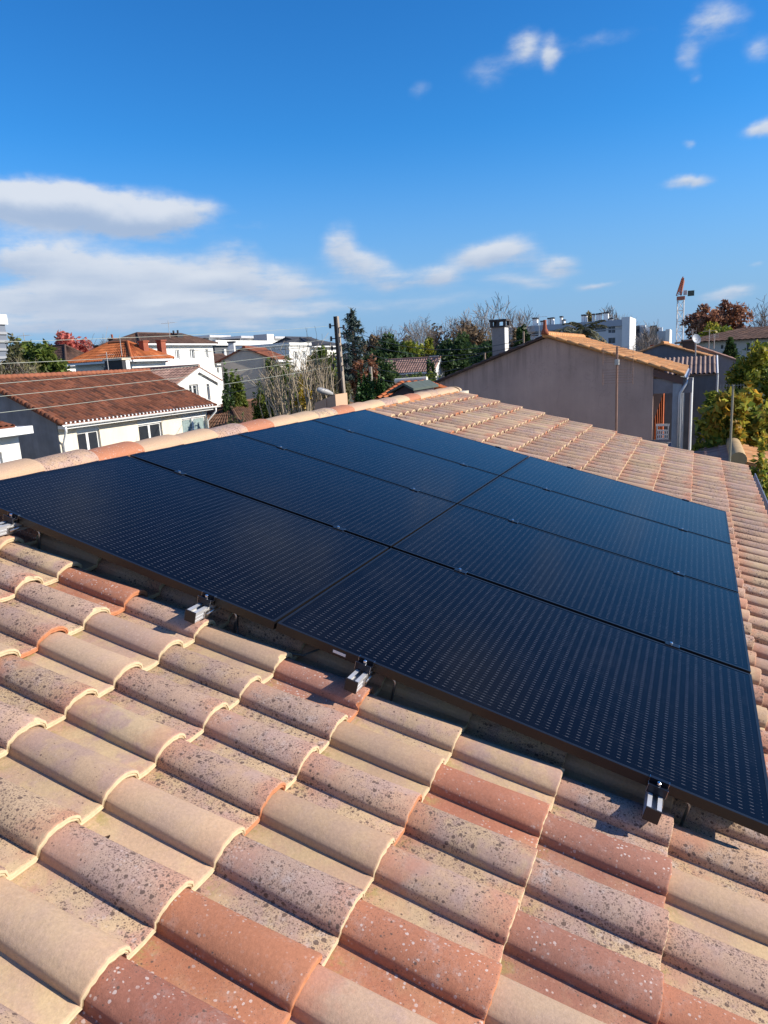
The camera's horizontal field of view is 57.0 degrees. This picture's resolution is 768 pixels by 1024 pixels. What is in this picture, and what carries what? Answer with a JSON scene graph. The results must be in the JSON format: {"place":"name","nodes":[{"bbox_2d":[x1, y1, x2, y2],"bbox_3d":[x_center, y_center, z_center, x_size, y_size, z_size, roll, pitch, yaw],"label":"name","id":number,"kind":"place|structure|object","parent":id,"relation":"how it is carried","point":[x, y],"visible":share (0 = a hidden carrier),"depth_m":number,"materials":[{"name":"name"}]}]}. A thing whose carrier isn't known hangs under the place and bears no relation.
{"place":"outdoors","nodes":[
{"label":"outdoors","id":0,"kind":"place"},
{"bbox_2d":[0,314,9,368],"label":"office tower","id":1,"kind":"structure","parent":0,"point":[3,332],"depth_m":161.93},
{"bbox_2d":[0,421,33,462],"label":"house","id":2,"kind":"structure","parent":0,"point":[9,443],"depth_m":24.30,"materials":[{"name":"paint"}]},
{"bbox_2d":[49,344,82,371],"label":"house","id":3,"kind":"structure","parent":0,"point":[64,351],"depth_m":66.16,"materials":[{"name":"brown tile"}]},
{"bbox_2d":[67,340,174,370],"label":"house","id":4,"kind":"structure","parent":0,"point":[133,351],"depth_m":49.60,"materials":[{"name":"orange tile"}]},
{"bbox_2d":[100,330,217,375],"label":"house","id":5,"kind":"structure","parent":0,"point":[180,346],"depth_m":66.39,"materials":[{"name":"paint"}]},
{"bbox_2d":[131,364,222,404],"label":"house","id":6,"kind":"structure","parent":0,"point":[204,381],"depth_m":40.47,"materials":[{"name":"paint"}]},
{"bbox_2d":[213,353,225,403],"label":"house","id":7,"kind":"structure","parent":0,"point":[218,369],"depth_m":73.53,"materials":[{"name":"paint"}]},
{"bbox_2d":[212,340,276,355],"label":"building","id":8,"kind":"structure","parent":0,"point":[222,345],"depth_m":101.45,"materials":[{"name":"paint"}]},
{"bbox_2d":[227,342,311,374],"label":"house","id":9,"kind":"structure","parent":0,"point":[277,348],"depth_m":60.73,"materials":[{"name":"paint"}]},
{"bbox_2d":[246,329,340,418],"bbox_3d":[-3.664,-4.966,30.206,3.978,5.703,5.121,-4,12,-3],"label":"shrub","id":10,"kind":"object","parent":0,"point":[304,402],"visible":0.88,"depth_m":29.15,"materials":[{"name":"beige plant"}]},
{"bbox_2d":[273,336,317,343],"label":"house","id":11,"kind":"structure","parent":0,"point":[286,338],"depth_m":84.64,"materials":[{"name":"grey stone"}]},
{"bbox_2d":[280,337,342,375],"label":"house","id":12,"kind":"structure","parent":0,"point":[302,339],"depth_m":78.67,"materials":[{"name":"paint"}]},
{"bbox_2d":[0,0,767,355],"label":"sky","id":13,"kind":"structure","parent":0,"point":[206,167],"materials":[{"name":"blue"}]},
{"bbox_2d":[382,356,447,379],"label":"house","id":14,"kind":"structure","parent":0,"point":[408,367],"depth_m":65.88,"materials":[{"name":"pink tile"}]},
{"bbox_2d":[433,319,693,449],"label":"house","id":15,"kind":"structure","parent":0,"point":[558,374],"depth_m":25.67,"materials":[{"name":"paint"}]},
{"bbox_2d":[653,393,664,439],"bbox_3d":[9.855,-3.002,25.323,0.455,2.517,0.120,-6,12,-12],"label":"curtain","id":16,"kind":"object","parent":15,"relation":"hanging from","point":[659,417],"visible":0.51,"depth_m":25.27,"materials":[{"name":"fabric"}]},
{"bbox_2d":[656,424,669,443],"bbox_3d":[9.892,-2.339,25.157,0.444,1.586,0.034,2,13,24],"label":"lattice panel","id":17,"kind":"object","parent":15,"relation":"on","point":[662,434],"visible":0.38,"depth_m":25.05,"materials":[{"name":"white plastic"}]},
{"bbox_2d":[508,312,635,349],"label":"apartment building","id":18,"kind":"structure","parent":0,"point":[621,332],"depth_m":116.59,"materials":[{"name":"paint"}]},
{"bbox_2d":[638,340,712,358],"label":"house","id":19,"kind":"structure","parent":0,"point":[664,349],"depth_m":37.30,"materials":[{"name":"orange tile"}]},
{"bbox_2d":[664,355,718,449],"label":"shed","id":20,"kind":"structure","parent":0,"point":[703,371],"depth_m":33.49,"materials":[{"name":"paint"}]},
{"bbox_2d":[674,326,767,359],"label":"building","id":21,"kind":"structure","parent":0,"point":[742,337],"depth_m":69.08,"materials":[{"name":"beige concrete"}]},
{"bbox_2d":[694,437,767,496],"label":"garden shed","id":22,"kind":"structure","parent":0,"point":[742,454],"depth_m":16.83,"materials":[{"name":"pink tile"}]},
{"label":"ground","id":23,"kind":"structure","parent":0,"visible":0},
{"bbox_2d":[0,357,37,374],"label":"tree","id":24,"kind":"object","parent":23,"relation":"on","point":[19,365],"visible":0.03,"depth_m":34.94,"materials":[{"name":"green plant"}]},
{"bbox_2d":[0,333,42,374],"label":"tree","id":25,"kind":"object","parent":23,"relation":"on","point":[13,354],"visible":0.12,"depth_m":38.13,"materials":[{"name":"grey plant"}]},
{"bbox_2d":[7,337,65,370],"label":"tree","id":26,"kind":"object","parent":23,"relation":"on","point":[30,349],"visible":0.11,"depth_m":40.71,"materials":[{"name":"green plant"}]},
{"bbox_2d":[36,347,71,372],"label":"tree","id":27,"kind":"object","parent":23,"relation":"on","point":[55,365],"visible":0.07,"depth_m":40.31,"materials":[{"name":"green plant"}]},
{"bbox_2d":[48,329,92,352],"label":"red tree","id":28,"kind":"object","parent":23,"relation":"on","point":[64,337],"visible":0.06,"depth_m":74.60,"materials":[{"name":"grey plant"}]},
{"bbox_2d":[0,358,220,458],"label":"house","id":29,"kind":"structure","parent":23,"relation":"on","point":[66,427],"depth_m":31.30,"materials":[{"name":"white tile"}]},
{"bbox_2d":[76,425,99,449],"bbox_3d":[-12.426,-2.614,29.820,0.135,2.135,1.225,2,13,24],"label":"window","id":30,"kind":"structure","parent":29,"relation":"in","point":[87,436],"depth_m":29.74,"materials":[{"name":"white plastic"}]},
{"bbox_2d":[137,417,160,439],"bbox_3d":[-10.941,-3.376,33.149,0.135,2.085,1.573,2,13,24],"label":"window","id":31,"kind":"structure","parent":29,"relation":"in","point":[148,427],"depth_m":33.04,"materials":[{"name":"white plastic"}]},
{"bbox_2d":[181,411,204,431],"bbox_3d":[-9.687,-4.427,35.925,0.135,1.254,1.922,2,13,24],"label":"window","id":32,"kind":"structure","parent":29,"relation":"in","point":[194,420],"depth_m":35.88,"materials":[{"name":"glass"}]},
{"bbox_2d":[195,335,230,340],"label":"building","id":33,"kind":"structure","parent":23,"relation":"on","point":[212,337],"depth_m":111.85,"materials":[{"name":"paint"}]},
{"bbox_2d":[221,360,235,411],"bbox_3d":[-8.416,-4.406,38.989,0.841,7.810,0.987,-4,12,-3],"label":"shrub","id":34,"kind":"object","parent":23,"relation":"on","point":[227,401],"visible":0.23,"depth_m":38.41,"materials":[{"name":"green plant"}]},
{"bbox_2d":[217,336,253,340],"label":"building","id":35,"kind":"structure","parent":23,"relation":"on","point":[249,338],"depth_m":112.95,"materials":[{"name":"grey stone"}]},
{"bbox_2d":[228,368,249,407],"bbox_3d":[-8.041,-4.144,40.271,1.131,7.922,1.329,-8,13,-22],"label":"shrub","id":36,"kind":"object","parent":23,"relation":"on","point":[240,398],"visible":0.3,"depth_m":39.50,"materials":[{"name":"green plant"}]},
{"bbox_2d":[214,341,294,398],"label":"house","id":37,"kind":"structure","parent":23,"relation":"on","point":[261,353],"depth_m":42.66,"materials":[{"name":"white concrete"}]},
{"bbox_2d":[251,381,273,419],"bbox_3d":[-5.796,-3.323,35.613,1.502,6.806,1.535,2,13,24],"label":"shrub","id":38,"kind":"object","parent":23,"relation":"on","point":[256,414],"visible":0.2,"depth_m":34.89,"materials":[{"name":"green plant"}]},
{"bbox_2d":[253,334,273,340],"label":"building","id":39,"kind":"structure","parent":23,"relation":"on","point":[265,337],"depth_m":111.88,"materials":[{"name":"paint"}]},
{"bbox_2d":[265,355,295,397],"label":"tree","id":40,"kind":"object","parent":23,"relation":"on","point":[267,362],"visible":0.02,"depth_m":42.24,"materials":[{"name":"green plant"}]},
{"bbox_2d":[207,398,353,428],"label":"garage","id":41,"kind":"structure","parent":23,"relation":"on","point":[220,417],"depth_m":38.19,"materials":[{"name":"brown tile"}]},
{"bbox_2d":[270,362,315,416],"bbox_3d":[-4.362,-3.795,35.732,2.806,7.524,3.388,-6,12,-12],"label":"tree","id":42,"kind":"object","parent":23,"relation":"on","point":[286,365],"visible":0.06,"depth_m":34.67,"materials":[{"name":"brown plant"}]},
{"bbox_2d":[306,345,336,390],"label":"tree","id":43,"kind":"object","parent":23,"relation":"on","point":[320,354],"visible":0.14,"depth_m":44.46,"materials":[{"name":"green plant"}]},
{"bbox_2d":[334,308,378,400],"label":"conifer","id":44,"kind":"object","parent":23,"relation":"on","point":[352,322],"visible":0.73,"depth_m":55.90,"materials":[{"name":"green plant"}]},
{"bbox_2d":[354,370,364,402],"bbox_3d":[-0.738,-1.920,27.191,0.760,6.988,0.646,2,13,24],"label":"cypress","id":45,"kind":"object","parent":23,"relation":"on","point":[360,393],"visible":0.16,"depth_m":26.57,"materials":[{"name":"green plant"}]},
{"bbox_2d":[348,353,378,401],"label":"tree","id":46,"kind":"object","parent":23,"relation":"on","point":[359,366],"visible":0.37,"depth_m":56.38,"materials":[{"name":"brown plant"}]},
{"bbox_2d":[360,373,371,401],"bbox_3d":[-0.558,-1.871,27.189,0.677,6.874,0.658,-13,15,-38],"label":"cypress","id":47,"kind":"object","parent":23,"relation":"on","point":[366,388],"visible":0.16,"depth_m":26.55,"materials":[{"name":"green plant"}]},
{"bbox_2d":[359,334,381,358],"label":"tree","id":48,"kind":"object","parent":23,"relation":"on","point":[372,342],"visible":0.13,"depth_m":79.37,"materials":[{"name":"brown plant"}]},
{"bbox_2d":[368,372,376,399],"bbox_3d":[-0.282,-1.886,27.164,0.635,6.883,0.705,2,13,24],"label":"cypress","id":49,"kind":"object","parent":23,"relation":"on","point":[373,394],"visible":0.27,"depth_m":26.54,"materials":[{"name":"green plant"}]},
{"bbox_2d":[374,374,381,396],"bbox_3d":[-0.068,-1.861,27.188,0.590,6.802,0.544,-7,13,-18],"label":"cypress","id":50,"kind":"object","parent":23,"relation":"on","point":[377,387],"visible":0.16,"depth_m":26.54,"materials":[{"name":"green plant"}]},
{"bbox_2d":[362,348,401,389],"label":"tree","id":51,"kind":"object","parent":23,"relation":"on","point":[385,374],"visible":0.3,"depth_m":60.04,"materials":[{"name":"green plant"}]},
{"bbox_2d":[0,386,767,1023],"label":"house","id":52,"kind":"structure","parent":23,"relation":"on","point":[308,838],"depth_m":1.97,"materials":[{"name":"tile"}]},
{"bbox_2d":[0,418,400,548],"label":"mounting rail","id":53,"kind":"object","parent":52,"relation":"attached to","point":[9,524],"visible":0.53,"depth_m":3.17,"materials":[{"name":"metal"}]},
{"bbox_2d":[130,434,455,549],"bbox_3d":[-0.540,-0.187,4.548,1.720,0.518,1.120,2,13,24],"label":"solar panel","id":54,"kind":"object","parent":53,"relation":"on","point":[379,511],"visible":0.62,"depth_m":4.44,"materials":[{"name":"blue glass"}]},
{"bbox_2d":[238,420,498,504],"bbox_3d":[-0.086,-0.428,5.566,1.720,0.518,1.120,2,13,24],"label":"solar panel","id":55,"kind":"object","parent":53,"relation":"on","point":[444,479],"visible":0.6,"depth_m":5.48,"materials":[{"name":"blue glass"}]},
{"bbox_2d":[237,619,319,655],"bbox_3d":[-0.378,0.491,2.834,0.470,0.122,0.161,-2,12,5],"label":"cable","id":56,"kind":"object","parent":52,"relation":"on","point":[310,652],"visible":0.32,"depth_m":2.79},
{"bbox_2d":[314,393,347,409],"bbox_3d":[-0.589,-0.827,8.266,0.275,1.091,0.312,2,13,24],"label":"chimney","id":57,"kind":"object","parent":52,"relation":"on","point":[335,400],"visible":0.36,"depth_m":8.05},
{"bbox_2d":[184,446,500,632],"bbox_3d":[0.236,-0.064,4.867,0.138,0.205,4.777,2,13,24],"label":"mounting rail","id":58,"kind":"object","parent":52,"relation":"attached to","point":[205,607],"visible":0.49,"depth_m":2.81,"materials":[{"name":"metal"}]},
{"bbox_2d":[0,456,388,629],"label":"solar panel","id":59,"kind":"object","parent":58,"relation":"attached to","point":[268,566],"visible":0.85,"depth_m":3.37,"materials":[{"name":"black glass"}]},
{"bbox_2d":[313,409,528,475],"bbox_3d":[0.369,-0.669,6.583,1.720,0.518,1.120,2,13,24],"label":"solar panel","id":60,"kind":"object","parent":58,"relation":"attached to","point":[449,447],"visible":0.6,"depth_m":6.51,"materials":[{"name":"blue glass"}]},
{"bbox_2d":[344,466,571,700],"bbox_3d":[0.872,0.148,4.633,0.138,0.205,4.777,2,13,24],"label":"mounting rail","id":61,"kind":"object","parent":52,"relation":"attached to","point":[360,676],"visible":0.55,"depth_m":2.57,"materials":[{"name":"metal"}]},
{"bbox_2d":[642,499,690,826],"bbox_3d":[1.810,0.461,4.288,0.138,0.205,4.777,2,13,24],"label":"mounting rail","id":62,"kind":"object","parent":52,"relation":"attached to","point":[656,791],"visible":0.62,"depth_m":2.23,"materials":[{"name":"metal"}]},
{"bbox_2d":[276,548,767,836],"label":"solar panel","id":63,"kind":"object","parent":62,"relation":"attached to","point":[634,707],"visible":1,"depth_m":2.75,"materials":[{"name":"black glass"}]},
{"bbox_2d":[393,504,750,673],"bbox_3d":[1.063,0.347,3.959,1.720,0.518,1.120,2,13,24],"label":"solar panel","id":64,"kind":"object","parent":62,"relation":"attached to","point":[692,616],"visible":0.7,"depth_m":3.83,"materials":[{"name":"black glass"}]},
{"bbox_2d":[459,476,737,592],"bbox_3d":[1.518,0.106,4.976,1.720,0.518,1.120,2,13,24],"label":"solar panel","id":65,"kind":"object","parent":62,"relation":"attached to","point":[685,553],"visible":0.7,"depth_m":4.88,"materials":[{"name":"blue glass"}]},
{"bbox_2d":[501,456,730,543],"bbox_3d":[1.972,-0.135,5.994,1.720,0.518,1.120,2,13,24],"label":"solar panel","id":66,"kind":"object","parent":62,"relation":"attached to","point":[688,516],"visible":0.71,"depth_m":5.91,"materials":[{"name":"blue glass"}]},
{"bbox_2d":[370,323,407,343],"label":"tree","id":67,"kind":"object","parent":23,"relation":"on","point":[391,331],"visible":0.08,"depth_m":92.25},
{"bbox_2d":[369,332,417,358],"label":"tree","id":68,"kind":"object","parent":23,"relation":"on","point":[393,354],"visible":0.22,"depth_m":72.67,"materials":[{"name":"green plant"}]},
{"bbox_2d":[400,340,424,356],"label":"tree","id":69,"kind":"object","parent":23,"relation":"on","point":[415,350],"visible":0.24,"depth_m":80.77,"materials":[{"name":"green plant"}]},
{"bbox_2d":[387,380,438,395],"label":"shed","id":70,"kind":"structure","parent":23,"relation":"on","point":[413,387],"depth_m":19.07,"materials":[{"name":"grey metal"}]},
{"bbox_2d":[375,377,468,399],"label":"garage","id":71,"kind":"structure","parent":23,"relation":"on","point":[397,382],"depth_m":21.64,"materials":[{"name":"orange tile"}]},
{"bbox_2d":[401,316,447,348],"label":"tree","id":72,"kind":"object","parent":23,"relation":"on","point":[417,337],"visible":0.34,"depth_m":90.03,"materials":[{"name":"grey plant"}]},
{"bbox_2d":[420,337,436,356],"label":"tree","id":73,"kind":"object","parent":23,"relation":"on","point":[428,343],"visible":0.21,"depth_m":69.88,"materials":[{"name":"green plant"}]},
{"bbox_2d":[427,323,455,351],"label":"tree","id":74,"kind":"object","parent":23,"relation":"on","point":[436,343],"visible":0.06,"depth_m":94.90,"materials":[{"name":"grey plant"}]},
{"bbox_2d":[432,331,485,375],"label":"tree","id":75,"kind":"object","parent":23,"relation":"on","point":[461,342],"visible":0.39,"depth_m":66.26,"materials":[{"name":"green plant"}]},
{"bbox_2d":[438,315,480,340],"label":"tree","id":76,"kind":"object","parent":23,"relation":"on","point":[455,325],"visible":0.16,"depth_m":91.82,"materials":[{"name":"grey plant"}]},
{"bbox_2d":[446,320,490,346],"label":"tree","id":77,"kind":"object","parent":23,"relation":"on","point":[472,331],"visible":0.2,"depth_m":87.11,"materials":[{"name":"brown plant"}]},
{"bbox_2d":[445,293,511,338],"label":"tree","id":78,"kind":"object","parent":23,"relation":"on","point":[483,325],"visible":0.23,"depth_m":93.54,"materials":[{"name":"grey plant"}]},
{"bbox_2d":[486,296,537,341],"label":"tree","id":79,"kind":"object","parent":23,"relation":"on","point":[519,317],"visible":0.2,"depth_m":98.71,"materials":[{"name":"grey plant"}]},
{"bbox_2d":[513,324,530,346],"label":"conifer","id":80,"kind":"object","parent":23,"relation":"on","point":[519,332],"visible":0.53,"depth_m":54.98,"materials":[{"name":"green plant"}]},
{"bbox_2d":[554,322,598,338],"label":"palm tree","id":81,"kind":"object","parent":23,"relation":"on","point":[570,330],"visible":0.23,"depth_m":50.64,"materials":[{"name":"green plant"}]},
{"bbox_2d":[559,320,607,342],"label":"palm tree","id":82,"kind":"object","parent":23,"relation":"on","point":[588,331],"visible":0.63,"depth_m":48.03,"materials":[{"name":"green plant"}]},
{"bbox_2d":[602,345,633,430],"bbox_3d":[7.029,-1.278,21.381,0.854,7.287,0.140,2,13,24],"label":"tv aerial","id":83,"kind":"object","parent":23,"relation":"on","point":[616,361],"visible":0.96,"depth_m":20.80,"materials":[{"name":"metal"}]},
{"bbox_2d":[599,304,641,350],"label":"tree","id":84,"kind":"object","parent":23,"relation":"on","point":[610,315],"visible":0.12,"depth_m":150.69,"materials":[{"name":"grey plant"}]},
{"bbox_2d":[631,320,662,351],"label":"tree","id":85,"kind":"object","parent":23,"relation":"on","point":[647,340],"visible":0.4,"depth_m":99.81,"materials":[{"name":"grey plant"}]},
{"bbox_2d":[635,325,671,349],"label":"apartment building","id":86,"kind":"structure","parent":23,"relation":"on","point":[666,335],"depth_m":146.05,"materials":[{"name":"paint"}]},
{"bbox_2d":[676,277,693,344],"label":"tower crane","id":87,"kind":"object","parent":23,"relation":"on","point":[681,290],"visible":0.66,"depth_m":186.73,"materials":[{"name":"white metal"}]},
{"bbox_2d":[696,345,735,393],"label":"house","id":88,"kind":"structure","parent":23,"relation":"on","point":[725,362],"depth_m":41.71,"materials":[{"name":"paint"}]},
{"bbox_2d":[698,321,734,336],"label":"tree","id":89,"kind":"object","parent":23,"relation":"on","point":[712,328],"visible":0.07,"depth_m":82.62,"materials":[{"name":"green plant"}]},
{"bbox_2d":[679,299,754,345],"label":"tree","id":90,"kind":"object","parent":23,"relation":"on","point":[735,317],"visible":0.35,"depth_m":90.35,"materials":[{"name":"red plant"}]},
{"bbox_2d":[691,381,767,450],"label":"persimmon tree","id":91,"kind":"object","parent":23,"relation":"on","point":[750,424],"visible":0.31,"depth_m":18.37,"materials":[{"name":"green plant"}]},
{"bbox_2d":[722,337,740,357],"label":"conifer","id":92,"kind":"object","parent":23,"relation":"on","point":[731,348],"visible":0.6,"depth_m":45.51,"materials":[{"name":"green plant"}]},
{"bbox_2d":[720,384,743,461],"bbox_3d":[7.500,0.408,15.541,0.447,6.356,0.200,2,13,24],"label":"tv aerial","id":93,"kind":"object","parent":23,"relation":"on","point":[731,419],"visible":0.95,"depth_m":15.01,"materials":[{"name":"grey metal"}]},
{"bbox_2d":[724,339,767,410],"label":"tree","id":94,"kind":"object","parent":23,"relation":"on","point":[753,367],"visible":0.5,"depth_m":29.43,"materials":[{"name":"green plant"}]},
{"bbox_2d":[745,295,767,326],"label":"tree","id":95,"kind":"object","parent":23,"relation":"on","point":[762,319],"visible":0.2,"depth_m":94.04,"materials":[{"name":"grey plant"}]},
{"bbox_2d":[750,431,767,499],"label":"shrub","id":96,"kind":"object","parent":23,"relation":"on","point":[761,463],"visible":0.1,"depth_m":14.16,"materials":[{"name":"green plant"}]},
{"label":"road","id":97,"kind":"structure","parent":0,"visible":0},
{"bbox_2d":[317,387,332,394],"bbox_3d":[-1.925,-2.028,29.551,1.542,6.359,0.247,-12,15,-36],"label":"street lamp","id":98,"kind":"object","parent":97,"relation":"on","point":[321,390],"visible":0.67,"depth_m":28.58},
{"bbox_2d":[312,357,353,406],"bbox_3d":[-2.771,-4.000,35.954,2.582,7.656,3.316,2,13,24],"label":"tree","id":99,"kind":"object","parent":97,"relation":"on","point":[347,388],"visible":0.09,"depth_m":35.22,"materials":[{"name":"brown plant"}]},
{"bbox_2d":[329,316,347,393],"bbox_3d":[-1.737,-3.777,30.871,0.765,9.204,0.271,2,13,24],"label":"utility pole","id":100,"kind":"object","parent":97,"relation":"on","point":[339,358],"visible":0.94,"depth_m":30.14,"materials":[{"name":"concrete"}]},
{"bbox_2d":[0,339,326,363],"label":"wire","id":101,"kind":"object","parent":100,"relation":"attached to","point":[145,356],"visible":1,"depth_m":19.21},
{"bbox_2d":[0,357,328,396],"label":"wire","id":102,"kind":"object","parent":100,"relation":"attached to","point":[147,381],"visible":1,"depth_m":19.23,"materials":[{"name":"metal"}]},
{"bbox_2d":[7,326,324,341],"bbox_3d":[-6.270,-5.077,19.934,0.011,0.919,22.507,1,13,21],"label":"wire","id":103,"kind":"object","parent":100,"relation":"attached to","point":[151,336],"visible":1,"depth_m":18.89,"materials":[{"name":"metal"}]},
{"bbox_2d":[0,348,331,383],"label":"wire","id":104,"kind":"object","parent":100,"relation":"attached to","point":[148,370],"visible":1,"depth_m":19.17,"materials":[{"name":"metal"}]},
{"bbox_2d":[0,366,332,412],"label":"wire","id":105,"kind":"object","parent":100,"relation":"attached to","point":[143,395],"visible":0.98,"depth_m":19.13,"materials":[{"name":"metal"}]},
{"bbox_2d":[347,346,484,362],"bbox_3d":[1.007,-6.292,27.831,6.977,0.915,0.021,7,16,41],"label":"wire","id":106,"kind":"object","parent":100,"relation":"attached to","point":[416,362],"visible":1,"depth_m":27.62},
{"bbox_2d":[346,337,521,355],"bbox_3d":[1.675,-6.588,27.651,8.205,1.055,0.021,5,15,36],"label":"wire","id":107,"kind":"object","parent":100,"relation":"attached to","point":[438,355],"visible":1,"depth_m":27.36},
{"bbox_2d":[344,327,523,349],"bbox_3d":[1.657,-6.878,27.589,8.213,1.241,0.021,5,15,36],"label":"wire","id":108,"kind":"object","parent":100,"relation":"attached to","point":[432,349],"visible":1,"depth_m":27.50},
{"bbox_2d":[400,371,440,380],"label":"tree","id":109,"kind":"object","parent":97,"relation":"on","point":[418,375],"visible":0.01,"depth_m":44.83,"materials":[{"name":"green plant"}]},
{"bbox_2d":[471,336,491,363],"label":"tree","id":110,"kind":"object","parent":97,"relation":"on","point":[477,359],"visible":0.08,"depth_m":61.32,"materials":[{"name":"green plant"}]},
{"bbox_2d":[509,328,516,348],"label":"tree","id":111,"kind":"object","parent":97,"relation":"on","point":[514,331],"visible":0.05,"depth_m":66.46,"materials":[{"name":"plant"}]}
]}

